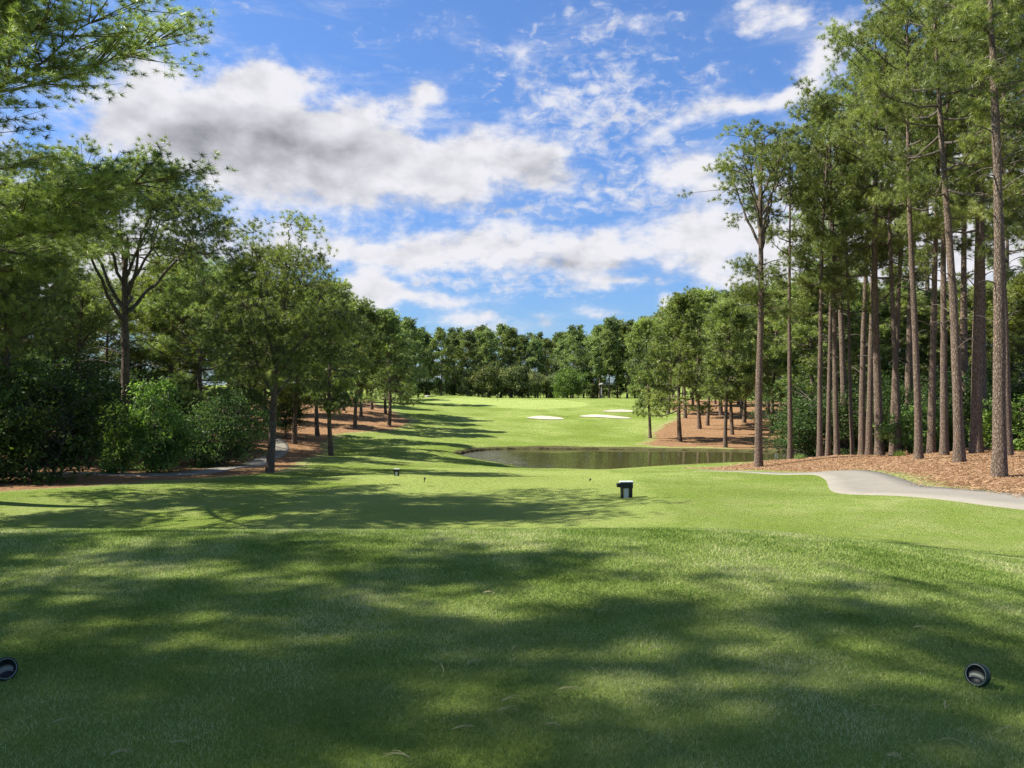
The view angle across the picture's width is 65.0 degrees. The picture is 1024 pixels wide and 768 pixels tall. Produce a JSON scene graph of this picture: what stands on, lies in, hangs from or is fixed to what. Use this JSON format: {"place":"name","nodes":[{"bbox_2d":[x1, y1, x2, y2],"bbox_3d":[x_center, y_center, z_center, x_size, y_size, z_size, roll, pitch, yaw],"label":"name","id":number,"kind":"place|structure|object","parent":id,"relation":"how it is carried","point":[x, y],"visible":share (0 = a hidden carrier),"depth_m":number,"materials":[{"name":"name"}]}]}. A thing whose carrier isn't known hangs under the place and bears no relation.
{"place":"outdoors","nodes":[
{"label":"outdoors","id":0,"kind":"place"},
{"bbox_2d":[28,437,288,475],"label":"woodland path","id":1,"kind":"structure","parent":0,"point":[281,448],"depth_m":39.83,"materials":[{"name":"concrete"}]},
{"bbox_2d":[0,385,1023,767],"bbox_3d":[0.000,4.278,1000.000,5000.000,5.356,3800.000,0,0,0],"label":"ground","id":2,"kind":"structure","parent":0,"point":[352,481],"depth_m":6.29,"materials":[{"name":"plant"}]},
{"bbox_2d":[0,657,17,680],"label":"tee marker","id":3,"kind":"object","parent":2,"relation":"on","point":[8,666],"visible":0.98,"depth_m":4.36,"materials":[{"name":"black metal"}]},
{"bbox_2d":[0,385,58,482],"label":"bush","id":4,"kind":"object","parent":2,"relation":"on","point":[2,437],"visible":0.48,"depth_m":29.28,"materials":[{"name":"green plant"}]},
{"bbox_2d":[0,139,66,364],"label":"pine tree","id":5,"kind":"object","parent":2,"relation":"on","point":[24,284],"visible":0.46,"depth_m":31.88,"materials":[{"name":"green plant"}]},
{"bbox_2d":[0,183,80,473],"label":"pine tree","id":6,"kind":"object","parent":2,"relation":"on","point":[63,314],"visible":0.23,"depth_m":34.37,"materials":[{"name":"green plant"}]},
{"bbox_2d":[1,230,87,370],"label":"pine tree","id":7,"kind":"object","parent":2,"relation":"on","point":[42,347],"visible":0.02,"depth_m":51.11,"materials":[{"name":"green plant"}]},
{"bbox_2d":[0,342,92,462],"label":"broadleaf tree","id":8,"kind":"object","parent":2,"relation":"on","point":[15,359],"visible":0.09,"depth_m":36.84,"materials":[{"name":"green plant"}]},
{"bbox_2d":[17,331,116,440],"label":"broadleaf tree","id":9,"kind":"object","parent":2,"relation":"on","point":[58,366],"visible":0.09,"depth_m":47.94,"materials":[{"name":"green plant"}]},
{"bbox_2d":[0,346,145,484],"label":"bush","id":10,"kind":"object","parent":2,"relation":"on","point":[76,441],"visible":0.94,"depth_m":30.14,"materials":[{"name":"green plant"}]},
{"bbox_2d":[12,230,134,442],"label":"pine tree","id":11,"kind":"object","parent":2,"relation":"on","point":[87,276],"visible":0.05,"depth_m":55.35,"materials":[{"name":"green plant"}]},
{"bbox_2d":[15,265,138,458],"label":"pine tree","id":12,"kind":"object","parent":2,"relation":"on","point":[90,295],"visible":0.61,"depth_m":45.41,"materials":[{"name":"green plant"}]},
{"bbox_2d":[37,348,149,465],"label":"broadleaf tree","id":13,"kind":"object","parent":2,"relation":"on","point":[98,371],"visible":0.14,"depth_m":42.55,"materials":[{"name":"green plant"}]},
{"bbox_2d":[53,266,151,380],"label":"pine tree","id":14,"kind":"object","parent":2,"relation":"on","point":[106,331],"visible":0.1,"depth_m":59.77,"materials":[{"name":"green plant"}]},
{"bbox_2d":[0,0,238,282],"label":"pine tree","id":15,"kind":"object","parent":2,"relation":"on","point":[65,210],"visible":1,"depth_m":22.49,"materials":[{"name":"green plant"}]},
{"bbox_2d":[93,399,151,473],"bbox_3d":[-17.686,2.348,36.624,2.471,3.940,2.691,0,0,-21],"label":"bush","id":16,"kind":"object","parent":2,"relation":"on","point":[124,454],"visible":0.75,"depth_m":36.20,"materials":[{"name":"green plant"}]},
{"bbox_2d":[5,133,253,469],"bbox_3d":[-19.144,-3.969,40.226,11.861,17.252,13.488,0,0,-30],"label":"pine tree","id":17,"kind":"object","parent":2,"relation":"on","point":[184,252],"visible":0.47,"depth_m":39.81,"materials":[{"name":"green plant"}]},
{"bbox_2d":[113,355,196,448],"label":"broadleaf tree","id":18,"kind":"object","parent":2,"relation":"on","point":[151,375],"visible":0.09,"depth_m":49.18,"materials":[{"name":"green plant"}]},
{"bbox_2d":[109,255,218,399],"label":"pine tree","id":19,"kind":"object","parent":2,"relation":"on","point":[155,328],"visible":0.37,"depth_m":51.17,"materials":[{"name":"green plant"}]},
{"bbox_2d":[117,374,212,472],"bbox_3d":[-17.064,1.991,38.231,4.762,5.003,4.482,0,0,39],"label":"bush","id":20,"kind":"object","parent":2,"relation":"on","point":[155,410],"visible":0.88,"depth_m":37.87,"materials":[{"name":"green plant"}]},
{"bbox_2d":[115,250,251,456],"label":"pine tree","id":21,"kind":"object","parent":2,"relation":"on","point":[198,272],"visible":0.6,"depth_m":49.25,"materials":[{"name":"green plant"}]},
{"bbox_2d":[120,253,250,382],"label":"pine tree","id":22,"kind":"object","parent":2,"relation":"on","point":[184,339],"visible":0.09,"depth_m":64.85,"materials":[{"name":"green plant"}]},
{"bbox_2d":[165,388,278,467],"bbox_3d":[-16.366,2.456,43.743,6.751,4.503,6.334,0,0,16],"label":"bush","id":23,"kind":"object","parent":2,"relation":"on","point":[219,421],"visible":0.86,"depth_m":43.61,"materials":[{"name":"green plant"}]},
{"bbox_2d":[197,278,307,445],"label":"pine tree","id":24,"kind":"object","parent":2,"relation":"on","point":[259,317],"visible":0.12,"depth_m":57.27,"materials":[{"name":"green plant"}]},
{"bbox_2d":[220,380,295,451],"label":"broadleaf tree","id":25,"kind":"object","parent":2,"relation":"on","point":[256,398],"visible":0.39,"depth_m":54.31,"materials":[{"name":"green plant"}]},
{"bbox_2d":[188,206,373,472],"bbox_3d":[-10.987,-1.895,38.155,8.022,13.055,8.946,6,0,33],"label":"pine tree","id":26,"kind":"object","parent":2,"relation":"on","point":[281,354],"visible":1,"depth_m":37.46,"materials":[{"name":"green plant"}]},
{"bbox_2d":[252,388,316,438],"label":"broadleaf tree","id":27,"kind":"object","parent":2,"relation":"on","point":[281,409],"visible":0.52,"depth_m":65.53,"materials":[{"name":"green plant"}]},
{"bbox_2d":[246,285,340,443],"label":"pine tree","id":28,"kind":"object","parent":2,"relation":"on","point":[287,391],"visible":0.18,"depth_m":61.74,"materials":[{"name":"green plant"}]},
{"bbox_2d":[277,296,363,435],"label":"pine tree","id":29,"kind":"object","parent":2,"relation":"on","point":[316,422],"visible":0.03,"depth_m":69.92,"materials":[{"name":"green plant"}]},
{"bbox_2d":[285,277,382,455],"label":"pine tree","id":30,"kind":"object","parent":2,"relation":"on","point":[336,389],"visible":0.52,"depth_m":55.44,"materials":[{"name":"green plant"}]},
{"bbox_2d":[332,298,394,427],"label":"pine tree","id":31,"kind":"object","parent":2,"relation":"on","point":[371,315],"visible":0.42,"depth_m":78.77,"materials":[{"name":"green plant"}]},
{"bbox_2d":[354,311,413,413],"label":"pine tree","id":32,"kind":"object","parent":2,"relation":"on","point":[400,377],"visible":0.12,"depth_m":99.46,"materials":[{"name":"green plant"}]},
{"bbox_2d":[358,307,429,425],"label":"pine tree","id":33,"kind":"object","parent":2,"relation":"on","point":[390,320],"visible":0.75,"depth_m":83.57,"materials":[{"name":"green plant"}]},
{"bbox_2d":[391,316,429,403],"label":"pine tree","id":34,"kind":"object","parent":2,"relation":"on","point":[407,324],"visible":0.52,"depth_m":127.11,"materials":[{"name":"green plant"}]},
{"bbox_2d":[409,326,433,396],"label":"pine tree","id":35,"kind":"object","parent":2,"relation":"on","point":[425,339],"visible":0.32,"depth_m":187.58,"materials":[{"name":"green plant"}]},
{"bbox_2d":[423,327,456,395],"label":"pine tree","id":36,"kind":"object","parent":2,"relation":"on","point":[440,334],"visible":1,"depth_m":181.31,"materials":[{"name":"green plant"}]},
{"bbox_2d":[440,334,471,395],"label":"pine tree","id":37,"kind":"object","parent":2,"relation":"on","point":[455,340],"visible":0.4,"depth_m":191.50,"materials":[{"name":"green plant"}]},
{"bbox_2d":[449,330,480,395],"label":"pine tree","id":38,"kind":"object","parent":2,"relation":"on","point":[468,340],"visible":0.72,"depth_m":185.10,"materials":[{"name":"green plant"}]},
{"bbox_2d":[455,364,484,396],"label":"broadleaf tree","id":39,"kind":"object","parent":2,"relation":"on","point":[468,385],"visible":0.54,"depth_m":180.91,"materials":[{"name":"green plant"}]},
{"bbox_2d":[464,359,501,397],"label":"broadleaf tree","id":40,"kind":"object","parent":2,"relation":"on","point":[482,375],"visible":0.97,"depth_m":178.54,"materials":[{"name":"green plant"}]},
{"bbox_2d":[473,327,497,397],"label":"pine tree","id":41,"kind":"object","parent":2,"relation":"on","point":[482,339],"visible":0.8,"depth_m":183.09,"materials":[{"name":"green plant"}]},
{"bbox_2d":[487,323,521,397],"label":"pine tree","id":42,"kind":"object","parent":2,"relation":"on","point":[500,327],"visible":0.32,"depth_m":189.47,"materials":[{"name":"green plant"}]},
{"bbox_2d":[491,358,527,397],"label":"broadleaf tree","id":43,"kind":"object","parent":2,"relation":"on","point":[510,373],"visible":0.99,"depth_m":178.37,"materials":[{"name":"green plant"}]},
{"bbox_2d":[494,328,529,397],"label":"pine tree","id":44,"kind":"object","parent":2,"relation":"on","point":[512,343],"visible":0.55,"depth_m":186.70,"materials":[{"name":"green plant"}]},
{"bbox_2d":[524,338,551,397],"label":"pine tree","id":45,"kind":"object","parent":2,"relation":"on","point":[534,346],"visible":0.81,"depth_m":185.83,"materials":[{"name":"green plant"}]},
{"bbox_2d":[522,368,553,397],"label":"broadleaf tree","id":46,"kind":"object","parent":2,"relation":"on","point":[540,382],"visible":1,"depth_m":177.87,"materials":[{"name":"green plant"}]},
{"bbox_2d":[532,338,563,397],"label":"pine tree","id":47,"kind":"object","parent":2,"relation":"on","point":[548,343],"visible":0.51,"depth_m":191.69,"materials":[{"name":"green plant"}]},
{"bbox_2d":[550,324,589,397],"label":"pine tree","id":48,"kind":"object","parent":2,"relation":"on","point":[574,335],"visible":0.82,"depth_m":179.38,"materials":[{"name":"green plant"}]},
{"bbox_2d":[549,367,590,397],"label":"round tree","id":49,"kind":"object","parent":2,"relation":"on","point":[569,384],"visible":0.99,"depth_m":170.77,"materials":[{"name":"green plant"}]},
{"bbox_2d":[578,334,604,397],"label":"pine tree","id":50,"kind":"object","parent":2,"relation":"on","point":[588,348],"visible":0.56,"depth_m":187.48,"materials":[{"name":"green plant"}]},
{"bbox_2d":[589,325,610,397],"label":"pine tree","id":51,"kind":"object","parent":2,"relation":"on","point":[597,361],"visible":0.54,"depth_m":183.00,"materials":[{"name":"green plant"}]},
{"bbox_2d":[598,314,624,397],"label":"pine tree","id":52,"kind":"object","parent":2,"relation":"on","point":[609,359],"visible":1,"depth_m":177.07,"materials":[{"name":"green plant"}]},
{"bbox_2d":[609,318,641,397],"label":"pine tree","id":53,"kind":"object","parent":2,"relation":"on","point":[623,330],"visible":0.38,"depth_m":181.53,"materials":[{"name":"green plant"}]},
{"bbox_2d":[619,316,676,437],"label":"pine tree","id":54,"kind":"object","parent":2,"relation":"on","point":[644,325],"visible":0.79,"depth_m":79.62,"materials":[{"name":"green plant"}]},
{"bbox_2d":[631,291,717,441],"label":"pine tree","id":55,"kind":"object","parent":2,"relation":"on","point":[689,304],"visible":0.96,"depth_m":75.16,"materials":[{"name":"green plant"}]},
{"bbox_2d":[661,285,736,428],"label":"pine tree","id":56,"kind":"object","parent":2,"relation":"on","point":[706,295],"visible":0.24,"depth_m":90.68,"materials":[{"name":"green plant"}]},
{"bbox_2d":[697,297,765,434],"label":"pine tree","id":57,"kind":"object","parent":2,"relation":"on","point":[710,328],"visible":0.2,"depth_m":83.61,"materials":[{"name":"green plant"}]},
{"bbox_2d":[696,297,768,447],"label":"pine tree","id":58,"kind":"object","parent":2,"relation":"on","point":[728,315],"visible":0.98,"depth_m":69.18,"materials":[{"name":"green plant"}]},
{"bbox_2d":[676,116,821,466],"bbox_3d":[14.456,-5.379,48.323,7.920,21.448,6.684,0,0,-17],"label":"pine tree","id":59,"kind":"object","parent":2,"relation":"on","point":[748,290],"visible":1,"depth_m":47.72,"materials":[{"name":"green plant"}]},
{"bbox_2d":[735,288,801,432],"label":"pine tree","id":60,"kind":"object","parent":2,"relation":"on","point":[779,295],"visible":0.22,"depth_m":85.52,"materials":[{"name":"green plant"}]},
{"bbox_2d":[743,123,826,458],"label":"pine tree","id":61,"kind":"object","parent":2,"relation":"on","point":[785,251],"visible":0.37,"depth_m":51.94,"materials":[{"name":"green plant"}]},
{"bbox_2d":[739,369,874,457],"bbox_3d":[23.559,2.784,63.682,11.516,8.324,8.894,0,0,32],"label":"bush","id":62,"kind":"object","parent":2,"relation":"on","point":[807,400],"visible":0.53,"depth_m":63.25,"materials":[{"name":"green plant"}]},
{"bbox_2d":[764,279,859,453],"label":"pine tree","id":63,"kind":"object","parent":2,"relation":"on","point":[808,327],"visible":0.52,"depth_m":65.84,"materials":[{"name":"green plant"}]},
{"bbox_2d":[788,126,871,455],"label":"pine tree","id":64,"kind":"object","parent":2,"relation":"on","point":[828,424],"visible":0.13,"depth_m":53.91,"materials":[{"name":"green plant"}]},
{"bbox_2d":[771,377,890,455],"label":"broadleaf tree","id":65,"kind":"object","parent":2,"relation":"on","point":[856,418],"visible":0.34,"depth_m":61.22,"materials":[{"name":"green plant"}]},
{"bbox_2d":[783,85,884,456],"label":"pine tree","id":66,"kind":"object","parent":2,"relation":"on","point":[823,284],"visible":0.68,"depth_m":49.49,"materials":[{"name":"green plant"}]},
{"bbox_2d":[774,91,896,453],"bbox_3d":[25.827,-7.869,62.734,10.318,29.954,9.948,0,0,2],"label":"pine tree","id":67,"kind":"object","parent":2,"relation":"on","point":[842,336],"visible":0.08,"depth_m":61.94,"materials":[{"name":"green plant"}]},
{"bbox_2d":[782,88,900,454],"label":"pine tree","id":68,"kind":"object","parent":2,"relation":"on","point":[845,157],"visible":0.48,"depth_m":50.83,"materials":[{"name":"green plant"}]},
{"bbox_2d":[791,271,891,402],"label":"pine tree","id":69,"kind":"object","parent":2,"relation":"on","point":[883,330],"visible":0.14,"depth_m":68.27,"materials":[{"name":"green plant"}]},
{"bbox_2d":[805,143,892,454],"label":"pine tree","id":70,"kind":"object","parent":2,"relation":"on","point":[851,431],"visible":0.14,"depth_m":51.90,"materials":[{"name":"green plant"}]},
{"bbox_2d":[681,448,1023,497],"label":"pine straw","id":71,"kind":"object","parent":2,"relation":"on","point":[873,462],"visible":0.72,"depth_m":35.03,"materials":[{"name":"brown plant"}]},
{"bbox_2d":[796,42,927,454],"bbox_3d":[24.912,-9.234,57.417,9.904,30.321,8.886,0,0,12],"label":"pine tree","id":72,"kind":"object","parent":2,"relation":"on","point":[861,423],"visible":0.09,"depth_m":57.69,"materials":[{"name":"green plant"}]},
{"bbox_2d":[820,43,922,454],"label":"pine tree","id":73,"kind":"object","parent":2,"relation":"on","point":[869,427],"visible":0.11,"depth_m":55.82,"materials":[{"name":"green plant"}]},
{"bbox_2d":[822,292,923,435],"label":"pine tree","id":74,"kind":"object","parent":2,"relation":"on","point":[854,308],"visible":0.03,"depth_m":72.84,"materials":[{"name":"green plant"}]},
{"bbox_2d":[784,7,967,455],"bbox_3d":[21.494,-8.927,49.155,9.580,27.534,10.704,0,0,-4],"label":"pine tree","id":75,"kind":"object","parent":2,"relation":"on","point":[879,445],"visible":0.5,"depth_m":48.66,"materials":[{"name":"green plant"}]},
{"bbox_2d":[840,43,940,453],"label":"pine tree","id":76,"kind":"object","parent":2,"relation":"on","point":[858,257],"visible":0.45,"depth_m":47.96,"materials":[{"name":"green plant"}]},
{"bbox_2d":[839,370,949,449],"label":"broadleaf tree","id":77,"kind":"object","parent":2,"relation":"on","point":[888,398],"visible":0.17,"depth_m":61.01,"materials":[{"name":"green plant"}]},
{"bbox_2d":[823,0,975,458],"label":"pine tree","id":78,"kind":"object","parent":2,"relation":"on","point":[909,226],"visible":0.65,"depth_m":40.95,"materials":[{"name":"green plant"}]},
{"bbox_2d":[847,20,958,454],"bbox_3d":[26.664,-9.503,54.872,7.148,29.933,8.052,0,0,-41],"label":"pine tree","id":79,"kind":"object","parent":2,"relation":"on","point":[902,242],"visible":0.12,"depth_m":54.63,"materials":[{"name":"green plant"}]},
{"bbox_2d":[823,43,986,450],"bbox_3d":[29.016,-9.876,59.464,11.909,30.703,10.685,0,0,31],"label":"pine tree","id":80,"kind":"object","parent":2,"relation":"on","point":[908,363],"visible":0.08,"depth_m":59.63,"materials":[{"name":"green plant"}]},
{"bbox_2d":[866,291,948,394],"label":"pine tree","id":81,"kind":"object","parent":2,"relation":"on","point":[923,311],"visible":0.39,"depth_m":68.45,"materials":[{"name":"green plant"}]},
{"bbox_2d":[871,399,949,453],"bbox_3d":[23.744,2.638,48.089,4.262,3.545,4.641,0,0,37],"label":"bush","id":82,"kind":"object","parent":2,"relation":"on","point":[907,427],"visible":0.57,"depth_m":47.62,"materials":[{"name":"green plant"}]},
{"bbox_2d":[881,155,974,369],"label":"pine tree","id":83,"kind":"object","parent":2,"relation":"on","point":[927,282],"visible":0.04,"depth_m":76.44,"materials":[{"name":"green plant"}]},
{"bbox_2d":[838,0,1023,462],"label":"pine tree","id":84,"kind":"object","parent":2,"relation":"on","point":[923,188],"visible":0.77,"depth_m":35.08,"materials":[{"name":"green plant"}]},
{"bbox_2d":[873,362,992,447],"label":"broadleaf tree","id":85,"kind":"object","parent":2,"relation":"on","point":[925,396],"visible":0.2,"depth_m":59.15,"materials":[{"name":"green plant"}]},
{"bbox_2d":[880,0,993,452],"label":"pine tree","id":86,"kind":"object","parent":2,"relation":"on","point":[931,438],"visible":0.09,"depth_m":45.82,"materials":[{"name":"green plant"}]},
{"bbox_2d":[890,288,988,410],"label":"pine tree","id":87,"kind":"object","parent":2,"relation":"on","point":[927,294],"visible":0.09,"depth_m":71.71,"materials":[{"name":"green plant"}]},
{"bbox_2d":[887,0,1023,454],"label":"pine tree","id":88,"kind":"object","parent":2,"relation":"on","point":[944,449],"visible":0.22,"depth_m":42.82,"materials":[{"name":"green plant"}]},
{"bbox_2d":[891,0,1023,452],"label":"pine tree","id":89,"kind":"object","parent":2,"relation":"on","point":[976,443],"visible":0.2,"depth_m":42.69,"materials":[{"name":"green plant"}]},
{"bbox_2d":[907,0,1023,263],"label":"pine tree","id":90,"kind":"object","parent":2,"relation":"on","point":[1020,189],"visible":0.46,"depth_m":35.30,"materials":[{"name":"green plant"}]},
{"bbox_2d":[910,0,1023,449],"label":"pine tree","id":91,"kind":"object","parent":2,"relation":"on","point":[984,368],"visible":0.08,"depth_m":45.88,"materials":[{"name":"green plant"}]},
{"bbox_2d":[911,0,1023,476],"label":"pine tree","id":92,"kind":"object","parent":2,"relation":"on","point":[963,70],"visible":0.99,"depth_m":26.61,"materials":[{"name":"green plant"}]},
{"bbox_2d":[912,41,1022,446],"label":"pine tree","id":93,"kind":"object","parent":2,"relation":"on","point":[963,328],"visible":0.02,"depth_m":60.00,"materials":[{"name":"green plant"}]},
{"bbox_2d":[921,357,1017,438],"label":"broadleaf tree","id":94,"kind":"object","parent":2,"relation":"on","point":[969,375],"visible":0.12,"depth_m":60.47,"materials":[{"name":"green plant"}]},
{"bbox_2d":[922,281,1023,399],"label":"pine tree","id":95,"kind":"object","parent":2,"relation":"on","point":[989,302],"visible":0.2,"depth_m":67.39,"materials":[{"name":"green plant"}]},
{"bbox_2d":[964,663,990,686],"bbox_3d":[2.488,1.584,4.300,0.049,0.178,0.124,19,-10,-33],"label":"tee marker","id":96,"kind":"object","parent":2,"relation":"on","point":[979,674],"visible":0.98,"depth_m":4.30,"materials":[{"name":"black metal"}]},
{"bbox_2d":[937,0,1023,454],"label":"pine tree","id":97,"kind":"object","parent":2,"relation":"on","point":[985,249],"visible":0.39,"depth_m":37.95,"materials":[{"name":"green plant"}]},
{"bbox_2d":[956,131,1023,287],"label":"pine tree","id":98,"kind":"object","parent":2,"relation":"on","point":[1009,274],"visible":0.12,"depth_m":79.70,"materials":[{"name":"green plant"}]},
{"bbox_2d":[964,394,1023,450],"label":"bush","id":99,"kind":"object","parent":2,"relation":"on","point":[1018,444],"visible":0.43,"depth_m":42.73,"materials":[{"name":"green plant"}]},
{"bbox_2d":[968,272,1023,391],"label":"pine tree","id":100,"kind":"object","parent":2,"relation":"on","point":[1017,288],"visible":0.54,"depth_m":63.81,"materials":[{"name":"green plant"}]},
{"bbox_2d":[0,0,1023,384],"label":"sky","id":101,"kind":"structure","parent":0,"point":[523,165],"materials":[{"name":"blue"}]},
{"bbox_2d":[461,449,824,468],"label":"pond water","id":102,"kind":"structure","parent":0,"point":[576,458],"depth_m":62.34,"materials":[{"name":"green liquid"}]},
{"bbox_2d":[722,470,1023,509],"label":"cart path","id":103,"kind":"structure","parent":0,"point":[860,482],"depth_m":24.58,"materials":[{"name":"concrete"}]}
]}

